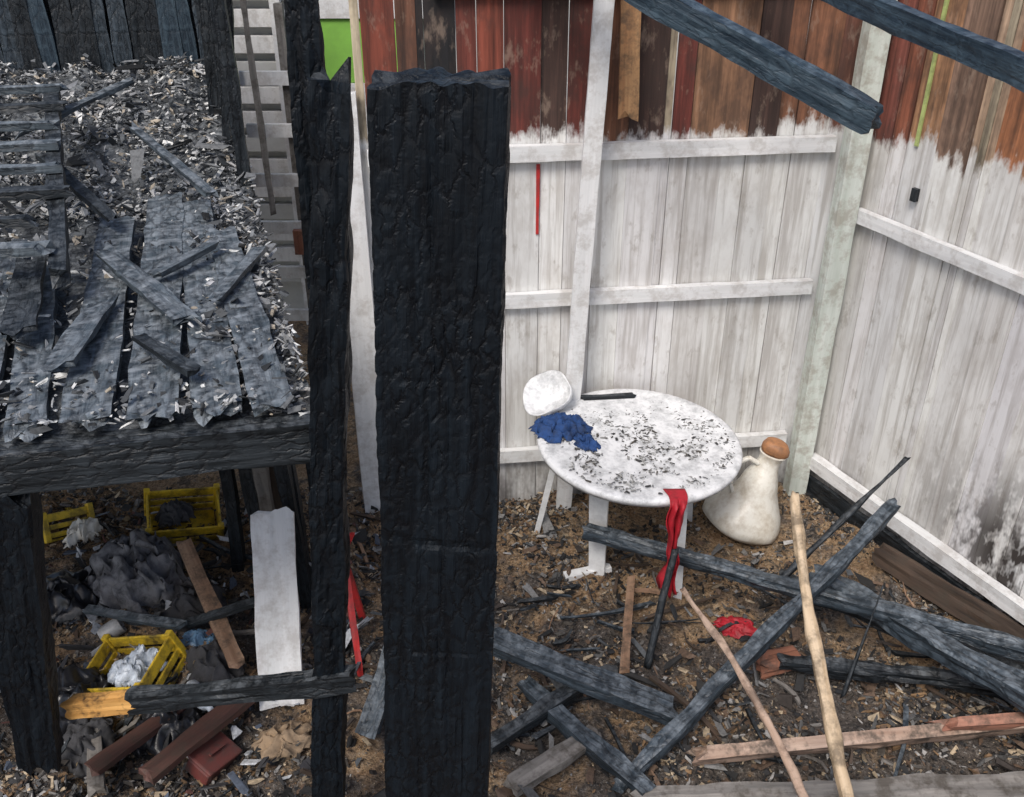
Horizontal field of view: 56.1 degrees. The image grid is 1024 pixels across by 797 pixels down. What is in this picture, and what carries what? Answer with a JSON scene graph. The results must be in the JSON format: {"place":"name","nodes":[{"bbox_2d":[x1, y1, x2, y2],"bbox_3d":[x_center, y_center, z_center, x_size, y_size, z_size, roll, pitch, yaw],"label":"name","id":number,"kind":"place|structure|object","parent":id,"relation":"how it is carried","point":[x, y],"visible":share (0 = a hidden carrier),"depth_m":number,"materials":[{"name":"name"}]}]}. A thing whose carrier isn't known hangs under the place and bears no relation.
{"place":"outdoors","nodes":[
{"label":"outdoors","id":0,"kind":"place"},
{"bbox_2d":[0,321,1023,796],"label":"ground","id":1,"kind":"structure","parent":0,"point":[572,777],"depth_m":4.57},
{"bbox_2d":[43,502,94,543],"bbox_3d":[-2.498,0.695,5.298,0.252,0.164,0.292,-13,-1,37],"label":"plastic crate","id":2,"kind":"object","parent":1,"relation":"on","point":[87,509],"visible":0.41,"depth_m":5.19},
{"bbox_2d":[46,569,98,627],"bbox_3d":[-2.207,0.947,4.695,0.414,0.162,0.460,-10,32,-17],"label":"black plastic sheet","id":3,"kind":"object","parent":1,"relation":"on","point":[70,595],"visible":0.56,"depth_m":4.65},
{"bbox_2d":[62,517,102,549],"bbox_3d":[-2.283,0.688,5.079,0.145,0.128,0.224,20,36,31],"label":"white rag","id":4,"kind":"object","parent":1,"relation":"on","point":[85,529],"visible":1,"depth_m":5.05,"materials":[{"name":"fabric"}]},
{"bbox_2d":[57,663,111,736],"bbox_3d":[-1.953,1.275,4.143,0.393,0.145,0.412,13,33,22],"label":"black plastic sheet","id":5,"kind":"object","parent":1,"relation":"on","point":[74,678],"visible":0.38,"depth_m":4.17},
{"bbox_2d":[61,716,117,777],"bbox_3d":[-1.750,1.393,3.957,0.249,0.108,0.347,3,30,4],"label":"grey cloth","id":6,"kind":"object","parent":1,"relation":"on","point":[78,745],"visible":0.73,"depth_m":3.92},
{"bbox_2d":[87,728,106,796],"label":"wooden plank","id":7,"kind":"object","parent":6,"relation":"on","point":[96,784],"visible":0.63,"depth_m":3.73,"materials":[{"name":"grey wood"}]},
{"bbox_2d":[86,630,186,691],"bbox_3d":[-1.693,1.228,4.280,0.392,0.204,0.312,-8,35,21],"label":"plastic crate","id":8,"kind":"object","parent":1,"relation":"on","point":[169,640],"visible":0.37,"depth_m":4.31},
{"bbox_2d":[107,644,167,686],"bbox_3d":[-1.641,1.161,4.223,0.216,0.104,0.277,12,32,20],"label":"plastic bag","id":9,"kind":"object","parent":8,"relation":"in","point":[132,667],"visible":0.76,"depth_m":4.19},
{"bbox_2d":[85,528,192,617],"bbox_3d":[-1.848,0.814,4.752,0.503,0.310,0.633,-17,34,-27],"label":"grey cloth","id":10,"kind":"object","parent":1,"relation":"on","point":[136,570],"visible":0.87,"depth_m":4.67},
{"bbox_2d":[0,62,310,775],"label":"burnt deck","id":11,"kind":"structure","parent":1,"relation":"on","point":[159,276],"depth_m":3.10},
{"bbox_2d":[0,0,24,72],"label":"board","id":12,"kind":"object","parent":11,"relation":"on","point":[11,53],"visible":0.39,"depth_m":5.36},
{"bbox_2d":[6,0,44,77],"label":"board","id":13,"kind":"object","parent":11,"relation":"on","point":[22,27],"visible":0.34,"depth_m":5.36,"materials":[{"name":"brown wood"}]},
{"bbox_2d":[0,83,75,288],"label":"charred slat frame","id":14,"kind":"object","parent":11,"relation":"on","point":[54,191],"visible":1,"depth_m":3.78,"materials":[{"name":"brown wood"}]},
{"bbox_2d":[26,0,60,73],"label":"board","id":15,"kind":"object","parent":11,"relation":"on","point":[44,35],"visible":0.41,"depth_m":5.38,"materials":[{"name":"brown wood"}]},
{"bbox_2d":[48,0,80,71],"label":"board","id":16,"kind":"object","parent":11,"relation":"on","point":[62,18],"visible":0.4,"depth_m":5.40,"materials":[{"name":"brown wood"}]},
{"bbox_2d":[70,0,101,69],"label":"board","id":17,"kind":"object","parent":11,"relation":"on","point":[85,36],"visible":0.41,"depth_m":5.41,"materials":[{"name":"brown wood"}]},
{"bbox_2d":[0,0,200,62],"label":"backing","id":18,"kind":"object","parent":11,"relation":"on","point":[47,7],"depth_m":5.53,"materials":[{"name":"brown wood"}]},
{"bbox_2d":[91,0,115,74],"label":"board","id":19,"kind":"object","parent":11,"relation":"on","point":[101,32],"visible":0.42,"depth_m":5.44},
{"bbox_2d":[105,0,134,73],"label":"board","id":20,"kind":"object","parent":11,"relation":"on","point":[122,46],"visible":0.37,"depth_m":5.45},
{"bbox_2d":[125,0,151,70],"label":"board","id":21,"kind":"object","parent":11,"relation":"on","point":[135,15],"visible":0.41,"depth_m":5.45,"materials":[{"name":"brown wood"}]},
{"bbox_2d":[0,52,299,406],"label":"charred fragments","id":22,"kind":"object","parent":11,"relation":"on","point":[136,157],"visible":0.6,"depth_m":4.63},
{"bbox_2d":[141,0,164,67],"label":"board","id":23,"kind":"object","parent":11,"relation":"on","point":[153,31],"visible":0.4,"depth_m":5.47,"materials":[{"name":"brown wood"}]},
{"bbox_2d":[0,53,309,438],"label":"ash debris","id":24,"kind":"object","parent":11,"relation":"on","point":[259,281],"visible":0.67,"depth_m":4.46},
{"bbox_2d":[155,0,184,65],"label":"board","id":25,"kind":"object","parent":11,"relation":"on","point":[169,29],"visible":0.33,"depth_m":5.48,"materials":[{"name":"brown wood"}]},
{"bbox_2d":[175,0,198,65],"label":"board","id":26,"kind":"object","parent":11,"relation":"on","point":[187,33],"visible":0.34,"depth_m":5.51,"materials":[{"name":"brown wood"}]},
{"bbox_2d":[192,0,204,68],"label":"board","id":27,"kind":"object","parent":11,"relation":"on","point":[198,34],"visible":0.11,"depth_m":5.53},
{"bbox_2d":[60,664,356,719],"bbox_3d":[-1.027,0.991,3.244,1.041,0.283,0.064,2,30,3],"label":"half burnt bar","id":28,"kind":"object","parent":11,"relation":"attached to","point":[150,699],"visible":0.99,"depth_m":3.23,"materials":[{"name":"brown wood"}]},
{"bbox_2d":[198,0,220,118],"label":"stud","id":29,"kind":"object","parent":11,"relation":"on","point":[211,72],"visible":0.37,"depth_m":4.92,"materials":[{"name":"brown wood"}]},
{"bbox_2d":[218,66,232,145],"bbox_3d":[-1.390,-1.824,4.562,0.053,1.780,0.058,-1,30,-11],"label":"stud","id":30,"kind":"object","parent":11,"relation":"on","point":[226,130],"visible":0.16,"depth_m":4.78,"materials":[{"name":"brown wood"}]},
{"bbox_2d":[205,0,254,191],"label":"stud","id":31,"kind":"object","parent":11,"relation":"on","point":[211,22],"visible":0.08,"depth_m":4.41,"materials":[{"name":"brown wood"}]},
{"bbox_2d":[226,0,234,51],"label":"stud","id":32,"kind":"object","parent":11,"relation":"on","point":[230,9],"visible":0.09,"depth_m":4.66,"materials":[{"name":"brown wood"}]},
{"bbox_2d":[240,0,275,215],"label":"pale stud","id":33,"kind":"object","parent":32,"relation":"attached to","point":[258,107],"visible":1,"depth_m":4.82,"materials":[{"name":"grey wood"}]},
{"bbox_2d":[209,0,256,211],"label":"stud","id":34,"kind":"object","parent":11,"relation":"on","point":[231,89],"visible":0.88,"depth_m":4.39,"materials":[{"name":"brown wood"}]},
{"bbox_2d":[131,707,202,758],"bbox_3d":[-1.455,1.339,4.049,0.345,0.130,0.316,-13,33,-22],"label":"black plastic sheet","id":35,"kind":"object","parent":1,"relation":"on","point":[176,725],"visible":0.35,"depth_m":3.99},
{"bbox_2d":[84,708,186,776],"bbox_3d":[-1.519,1.377,3.917,0.081,0.036,0.500,14,20,23],"label":"wooden plank","id":36,"kind":"object","parent":35,"relation":"on","point":[105,759],"visible":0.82,"depth_m":3.84,"materials":[{"name":"red wood"}]},
{"bbox_2d":[143,483,223,547],"bbox_3d":[-1.776,0.651,5.199,0.392,0.204,0.302,-2,46,-22],"label":"plastic crate","id":37,"kind":"object","parent":1,"relation":"on","point":[206,517],"visible":0.66,"depth_m":5.24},
{"bbox_2d":[154,498,195,526],"bbox_3d":[-1.801,0.593,5.126,0.219,0.104,0.192,-5,30,-8],"label":"plastic bag","id":38,"kind":"object","parent":37,"relation":"in","point":[176,511],"visible":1,"depth_m":5.10,"materials":[{"name":"plastic"}]},
{"bbox_2d":[0,495,379,796],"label":"household debris","id":39,"kind":"object","parent":1,"relation":"on","point":[360,536],"visible":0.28,"depth_m":4.52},
{"bbox_2d":[82,604,186,630],"bbox_3d":[-1.737,1.006,4.413,0.536,0.023,0.058,5,30,17],"label":"wooden plank","id":40,"kind":"object","parent":39,"relation":"on","point":[154,620],"visible":1,"depth_m":4.40,"materials":[{"name":"grey wood"}]},
{"bbox_2d":[138,702,254,784],"bbox_3d":[-1.254,1.348,3.907,0.095,0.036,0.606,16,26,25],"label":"wooden plank","id":41,"kind":"object","parent":39,"relation":"on","point":[209,725],"visible":0.84,"depth_m":3.84,"materials":[{"name":"red wood"}]},
{"bbox_2d":[153,584,232,633],"bbox_3d":[-1.538,0.978,4.607,0.363,0.177,0.361,24,38,35],"label":"grey cloth","id":42,"kind":"object","parent":1,"relation":"on","point":[185,603],"visible":0.53,"depth_m":4.55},
{"bbox_2d":[180,628,214,645],"bbox_3d":[-1.447,1.098,4.423,0.192,0.073,0.165,-19,35,-30],"label":"plastic bag","id":43,"kind":"object","parent":1,"relation":"on","point":[194,637],"visible":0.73,"depth_m":4.41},
{"bbox_2d":[173,637,245,682],"bbox_3d":[-1.370,1.163,4.316,0.308,0.148,0.306,-13,33,-22],"label":"grey cloth","id":44,"kind":"object","parent":1,"relation":"on","point":[209,664],"visible":0.68,"depth_m":4.27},
{"bbox_2d":[176,538,244,668],"bbox_3d":[-1.419,0.938,4.497,0.078,0.041,0.822,-17,46,-27],"label":"wooden plank","id":45,"kind":"object","parent":44,"relation":"on","point":[221,629],"visible":0.98,"depth_m":4.47,"materials":[{"name":"beige wood"}]},
{"bbox_2d":[186,597,254,627],"bbox_3d":[-1.317,0.976,4.405,0.389,0.023,0.056,-18,31,1],"label":"wooden plank","id":46,"kind":"object","parent":45,"relation":"on","point":[223,612],"visible":0.79,"depth_m":4.39,"materials":[{"name":"brown wood"}]},
{"bbox_2d":[185,731,241,785],"bbox_3d":[-1.217,1.465,3.921,0.132,0.111,0.190,34,25,16],"label":"maroon metal box","id":47,"kind":"object","parent":1,"relation":"on","point":[212,757],"visible":0.97,"depth_m":3.88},
{"bbox_2d":[219,463,311,608],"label":"charred studs","id":48,"kind":"object","parent":1,"relation":"on","point":[270,488],"visible":0.28,"depth_m":4.68,"materials":[{"name":"brown wood"}]},
{"bbox_2d":[239,2,309,320],"bbox_3d":[-1.260,-1.182,6.147,0.720,2.500,0.150,0,30,0],"label":"ladder","id":49,"kind":"object","parent":1,"relation":"on","point":[281,130],"visible":0.33,"depth_m":6.00,"materials":[{"name":"paint"}]},
{"bbox_2d":[250,506,304,710],"bbox_3d":[-1.035,0.917,4.231,0.198,0.872,0.026,-5,-8,-1],"label":"white board","id":50,"kind":"object","parent":1,"relation":"on","point":[277,630],"visible":0.78,"depth_m":4.23,"materials":[{"name":"paint"}]},
{"bbox_2d":[251,720,311,761],"bbox_3d":[-0.953,1.402,3.983,0.256,0.087,0.183,-10,31,-16],"label":"tan cloth","id":51,"kind":"object","parent":1,"relation":"on","point":[274,741],"visible":1,"depth_m":3.97,"materials":[{"name":"fabric"}]},
{"bbox_2d":[268,0,308,324],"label":"trim post","id":52,"kind":"object","parent":1,"relation":"on","point":[271,2],"depth_m":6.77,"materials":[{"name":"white paint"}]},
{"bbox_2d":[284,0,353,796],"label":"charred post","id":53,"kind":"object","parent":1,"relation":"on","point":[322,122],"visible":0.96,"depth_m":2.52,"materials":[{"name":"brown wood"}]},
{"bbox_2d":[348,532,365,676],"bbox_3d":[-0.769,0.939,4.395,0.160,0.533,0.475,-3,30,-5],"label":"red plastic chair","id":54,"kind":"object","parent":1,"relation":"on","point":[354,598],"visible":0.49,"depth_m":4.33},
{"bbox_2d":[355,645,385,739],"bbox_3d":[-0.522,1.119,4.149,0.104,0.046,0.690,8,59,13],"label":"charred plank","id":55,"kind":"object","parent":1,"relation":"on","point":[370,722],"visible":0.34,"depth_m":4.02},
{"bbox_2d":[367,66,510,796],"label":"charred post","id":56,"kind":"object","parent":1,"relation":"on","point":[439,151],"visible":1,"depth_m":2.02,"materials":[{"name":"brown wood"}]},
{"bbox_2d":[0,506,1020,796],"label":"burnt sticks","id":57,"kind":"object","parent":1,"relation":"on","point":[534,602],"visible":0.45,"depth_m":4.42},
{"bbox_2d":[0,485,1023,796],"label":"rubble","id":58,"kind":"object","parent":1,"relation":"on","point":[160,789],"visible":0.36,"depth_m":4.26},
{"bbox_2d":[0,487,1023,796],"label":"ash grit","id":59,"kind":"object","parent":1,"relation":"on","point":[560,637],"visible":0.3,"depth_m":4.56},
{"bbox_2d":[97,619,126,638],"bbox_3d":[-1.858,1.075,4.461,0.105,0.084,0.084,-34,22,-14],"label":"tin can","id":60,"kind":"object","parent":59,"relation":"on","point":[114,628],"visible":0.81,"depth_m":4.43,"materials":[{"name":"metal"}]},
{"bbox_2d":[233,0,811,307],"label":"wall","id":61,"kind":"structure","parent":1,"relation":"on","point":[294,298],"depth_m":6.88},
{"bbox_2d":[234,35,274,52],"bbox_3d":[-1.990,-2.443,6.621,1.220,0.110,0.070,0,30,0],"label":"siding","id":62,"kind":"object","parent":61,"relation":"attached to","point":[262,43],"depth_m":6.59,"materials":[{"name":"white paint"}]},
{"bbox_2d":[236,60,276,78],"bbox_3d":[-1.990,-2.295,6.706,1.220,0.110,0.070,0,30,0],"label":"siding","id":63,"kind":"object","parent":61,"relation":"attached to","point":[263,65],"depth_m":6.67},
{"bbox_2d":[233,8,284,26],"bbox_3d":[-1.990,-2.590,6.536,1.220,0.110,0.070,0,30,0],"label":"siding","id":64,"kind":"object","parent":61,"relation":"attached to","point":[258,17],"depth_m":6.51,"materials":[{"name":"white paint"}]},
{"bbox_2d":[240,85,280,103],"bbox_3d":[-1.990,-2.148,6.791,1.220,0.110,0.070,0,30,0],"label":"siding","id":65,"kind":"object","parent":61,"relation":"attached to","point":[269,94],"depth_m":6.76,"materials":[{"name":"white paint"}]},
{"bbox_2d":[243,110,282,127],"bbox_3d":[-1.990,-2.001,6.876,1.220,0.110,0.070,0,30,0],"label":"siding","id":66,"kind":"object","parent":61,"relation":"attached to","point":[269,116],"depth_m":6.84,"materials":[{"name":"white paint"}]},
{"bbox_2d":[245,134,285,150],"bbox_3d":[-1.990,-1.854,6.961,1.220,0.110,0.070,0,30,0],"label":"siding","id":67,"kind":"object","parent":61,"relation":"attached to","point":[273,144],"depth_m":6.93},
{"bbox_2d":[249,157,288,172],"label":"siding","id":68,"kind":"object","parent":61,"relation":"attached to","point":[278,164],"depth_m":7.01,"materials":[{"name":"white paint"}]},
{"bbox_2d":[253,180,291,196],"bbox_3d":[-1.990,-1.559,7.131,1.220,0.110,0.070,0,30,0],"label":"siding","id":69,"kind":"object","parent":61,"relation":"attached to","point":[277,191],"depth_m":7.11,"materials":[{"name":"white paint"}]},
{"bbox_2d":[255,202,293,218],"bbox_3d":[-1.990,-1.412,7.216,1.220,0.110,0.070,0,30,0],"label":"siding","id":70,"kind":"object","parent":61,"relation":"attached to","point":[284,210],"depth_m":7.18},
{"bbox_2d":[258,224,292,239],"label":"siding","id":71,"kind":"object","parent":61,"relation":"attached to","point":[280,237],"depth_m":7.28,"materials":[{"name":"white paint"}]},
{"bbox_2d":[267,245,298,260],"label":"siding","id":72,"kind":"object","parent":61,"relation":"attached to","point":[284,253],"depth_m":7.35,"materials":[{"name":"white paint"}]},
{"bbox_2d":[320,18,397,82],"bbox_3d":[-0.990,-2.409,6.652,0.740,0.420,0.050,0,30,0],"label":"green panel","id":73,"kind":"object","parent":61,"relation":"attached to","point":[338,52],"depth_m":6.61,"materials":[{"name":"paint"}]},
{"bbox_2d":[319,0,422,17],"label":"window frame","id":74,"kind":"object","parent":61,"relation":"attached to","point":[334,8],"depth_m":6.47,"materials":[{"name":"white paint"}]},
{"bbox_2d":[491,685,582,754],"bbox_3d":[0.131,1.317,4.061,0.588,0.063,0.068,-26,38,-27],"label":"charred plank","id":75,"kind":"object","parent":1,"relation":"on","point":[535,714],"visible":0.7,"depth_m":4.02,"materials":[{"name":"black wood"}]},
{"bbox_2d":[503,724,601,796],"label":"charred plank","id":76,"kind":"object","parent":1,"relation":"on","point":[550,762],"visible":0.92,"depth_m":3.82,"materials":[{"name":"grey wood"}]},
{"bbox_2d":[556,0,614,508],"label":"white pole","id":77,"kind":"object","parent":1,"relation":"on","point":[600,47],"visible":0.81,"depth_m":4.49,"materials":[{"name":"paint"}]},
{"bbox_2d":[493,627,677,724],"bbox_3d":[0.293,1.189,4.127,0.885,0.062,0.131,18,34,12],"label":"charred plank","id":78,"kind":"object","parent":1,"relation":"on","point":[615,688],"visible":0.92,"depth_m":4.10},
{"bbox_2d":[516,675,655,795],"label":"charred plank","id":79,"kind":"object","parent":1,"relation":"on","point":[602,753],"visible":0.91,"depth_m":3.89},
{"bbox_2d":[348,0,897,512],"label":"wooden fence","id":80,"kind":"object","parent":1,"relation":"on","point":[722,296],"visible":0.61,"depth_m":4.76,"materials":[{"name":"white paint"}]},
{"bbox_2d":[618,0,640,120],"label":"orange board","id":81,"kind":"object","parent":80,"relation":"attached to","point":[629,57],"visible":0.97,"depth_m":4.26,"materials":[{"name":"brown wood"}]},
{"bbox_2d":[624,0,883,133],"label":"charred rafter","id":82,"kind":"object","parent":80,"relation":"attached to","point":[838,100],"visible":1,"depth_m":3.40,"materials":[{"name":"black wood"}]},
{"bbox_2d":[821,0,1023,92],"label":"charred rafter","id":83,"kind":"object","parent":80,"relation":"attached to","point":[988,56],"visible":1,"depth_m":3.16,"materials":[{"name":"brown wood"}]},
{"bbox_2d":[619,575,634,673],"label":"wooden plank","id":84,"kind":"object","parent":1,"relation":"on","point":[626,643],"visible":1,"depth_m":4.50,"materials":[{"name":"beige wood"}]},
{"bbox_2d":[534,389,742,598],"bbox_3d":[0.625,0.517,4.941,1.022,0.770,1.014,0,30,0],"label":"round table","id":85,"kind":"object","parent":1,"relation":"on","point":[613,459],"visible":0.82,"depth_m":4.71,"materials":[{"name":"white plastic"}]},
{"bbox_2d":[523,370,572,415],"bbox_3d":[0.189,-0.014,4.991,0.262,0.077,0.260,-17,54,10],"label":"white bowl","id":86,"kind":"object","parent":85,"relation":"on","point":[548,392],"visible":1,"depth_m":5.01,"materials":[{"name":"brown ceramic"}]},
{"bbox_2d":[528,412,592,443],"bbox_3d":[0.245,0.118,4.804,0.304,0.089,0.247,-15,33,-24],"label":"blue cloth","id":87,"kind":"object","parent":85,"relation":"on","point":[554,428],"visible":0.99,"depth_m":4.76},
{"bbox_2d":[573,432,600,452],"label":"blue cloth","id":88,"kind":"object","parent":85,"relation":"on","point":[586,442],"visible":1,"depth_m":4.68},
{"bbox_2d":[580,392,635,400],"bbox_3d":[0.498,-0.009,5.087,0.326,0.026,0.030,-2,30,-8],"label":"burnt stick","id":89,"kind":"object","parent":85,"relation":"on","point":[628,395],"visible":1,"depth_m":5.08,"materials":[{"name":"black wood"}]},
{"bbox_2d":[544,401,735,493],"bbox_3d":[0.633,0.199,4.761,0.953,0.044,0.942,0,30,0],"label":"table ash","id":90,"kind":"object","parent":85,"relation":"on","point":[640,456],"visible":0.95,"depth_m":4.68},
{"bbox_2d":[656,489,687,597],"bbox_3d":[0.738,0.682,4.468,0.114,0.542,0.144,0,30,0],"label":"red cloth","id":91,"kind":"object","parent":85,"relation":"on","point":[678,498],"visible":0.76,"depth_m":4.37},
{"bbox_2d":[644,548,678,668],"bbox_3d":[0.682,0.955,4.394,0.039,0.570,0.034,13,1,22],"label":"charred stick","id":92,"kind":"object","parent":1,"relation":"on","point":[653,639],"visible":1,"depth_m":4.38,"materials":[{"name":"black wood"}]},
{"bbox_2d":[299,509,1023,796],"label":"burnt fragments","id":93,"kind":"object","parent":1,"relation":"on","point":[785,700],"visible":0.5,"depth_m":4.29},
{"bbox_2d":[712,615,756,638],"bbox_3d":[1.080,1.086,4.609,0.242,0.048,0.152,10,32,17],"label":"red cloth","id":94,"kind":"object","parent":1,"relation":"on","point":[740,629],"visible":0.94,"depth_m":4.59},
{"bbox_2d":[702,437,789,544],"bbox_3d":[1.315,0.462,5.198,0.439,0.560,0.441,14,25,-8],"label":"ceramic jug","id":95,"kind":"object","parent":1,"relation":"on","point":[743,507],"visible":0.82,"depth_m":5.10,"materials":[{"name":"ceramic"}]},
{"bbox_2d":[611,498,900,793],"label":"charred beam","id":96,"kind":"structure","parent":1,"relation":"on","point":[672,733],"depth_m":4.09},
{"bbox_2d":[680,587,808,796],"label":"bare branch","id":97,"kind":"object","parent":96,"relation":"on","point":[786,758],"visible":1,"depth_m":3.79,"materials":[{"name":"brown wood"}]},
{"bbox_2d":[756,645,800,679],"bbox_3d":[1.204,1.190,4.358,0.211,0.088,0.108,-12,32,-8],"label":"broken brick","id":98,"kind":"object","parent":1,"relation":"on","point":[767,663],"visible":0.71,"depth_m":4.33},
{"bbox_2d":[789,491,853,796],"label":"bare branch","id":99,"kind":"object","parent":1,"relation":"on","point":[833,735],"visible":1,"depth_m":3.51,"materials":[{"name":"brown wood"}]},
{"bbox_2d":[630,771,1023,796],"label":"fallen board","id":100,"kind":"object","parent":1,"relation":"on","point":[1008,784],"visible":0.91,"depth_m":3.72,"materials":[{"name":"grey wood"}]},
{"bbox_2d":[684,723,1023,765],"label":"fallen board","id":101,"kind":"object","parent":1,"relation":"on","point":[767,748],"visible":0.83,"depth_m":3.85,"materials":[{"name":"brown wood"}]},
{"bbox_2d":[924,712,1023,730],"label":"fallen board","id":102,"kind":"object","parent":101,"relation":"on","point":[1004,721],"visible":0.98,"depth_m":3.84,"materials":[{"name":"red wood"}]},
{"bbox_2d":[840,585,883,697],"bbox_3d":[1.536,1.065,4.206,0.021,0.539,0.020,21,4,32],"label":"charred stick","id":103,"kind":"object","parent":1,"relation":"on","point":[849,677],"visible":1,"depth_m":4.21,"materials":[{"name":"black wood"}]},
{"bbox_2d":[777,653,1002,698],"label":"charred beam","id":104,"kind":"structure","parent":1,"relation":"on","point":[838,668],"depth_m":4.22,"materials":[{"name":"black wood"}]},
{"bbox_2d":[779,570,1023,670],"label":"charred beam","id":105,"kind":"structure","parent":104,"relation":"on","point":[1013,663],"depth_m":4.22,"materials":[{"name":"black wood"}]},
{"bbox_2d":[808,564,1023,712],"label":"charred beam","id":106,"kind":"structure","parent":105,"relation":"on","point":[1005,682],"depth_m":4.03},
{"bbox_2d":[582,523,1023,661],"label":"charred beam","id":107,"kind":"structure","parent":106,"relation":"on","point":[1000,643],"depth_m":4.35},
{"bbox_2d":[780,457,910,576],"bbox_3d":[1.534,0.571,4.472,0.893,0.034,0.035,-43,40,-3],"label":"charred stick","id":108,"kind":"object","parent":107,"relation":"on","point":[792,568],"visible":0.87,"depth_m":4.46,"materials":[{"name":"black wood"}]},
{"bbox_2d":[806,0,1023,626],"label":"wooden fence","id":109,"kind":"object","parent":1,"relation":"on","point":[926,371],"visible":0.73,"depth_m":4.50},
{"bbox_2d":[872,542,1023,638],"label":"wooden plank","id":110,"kind":"object","parent":1,"relation":"on","point":[943,594],"visible":0.88,"depth_m":4.69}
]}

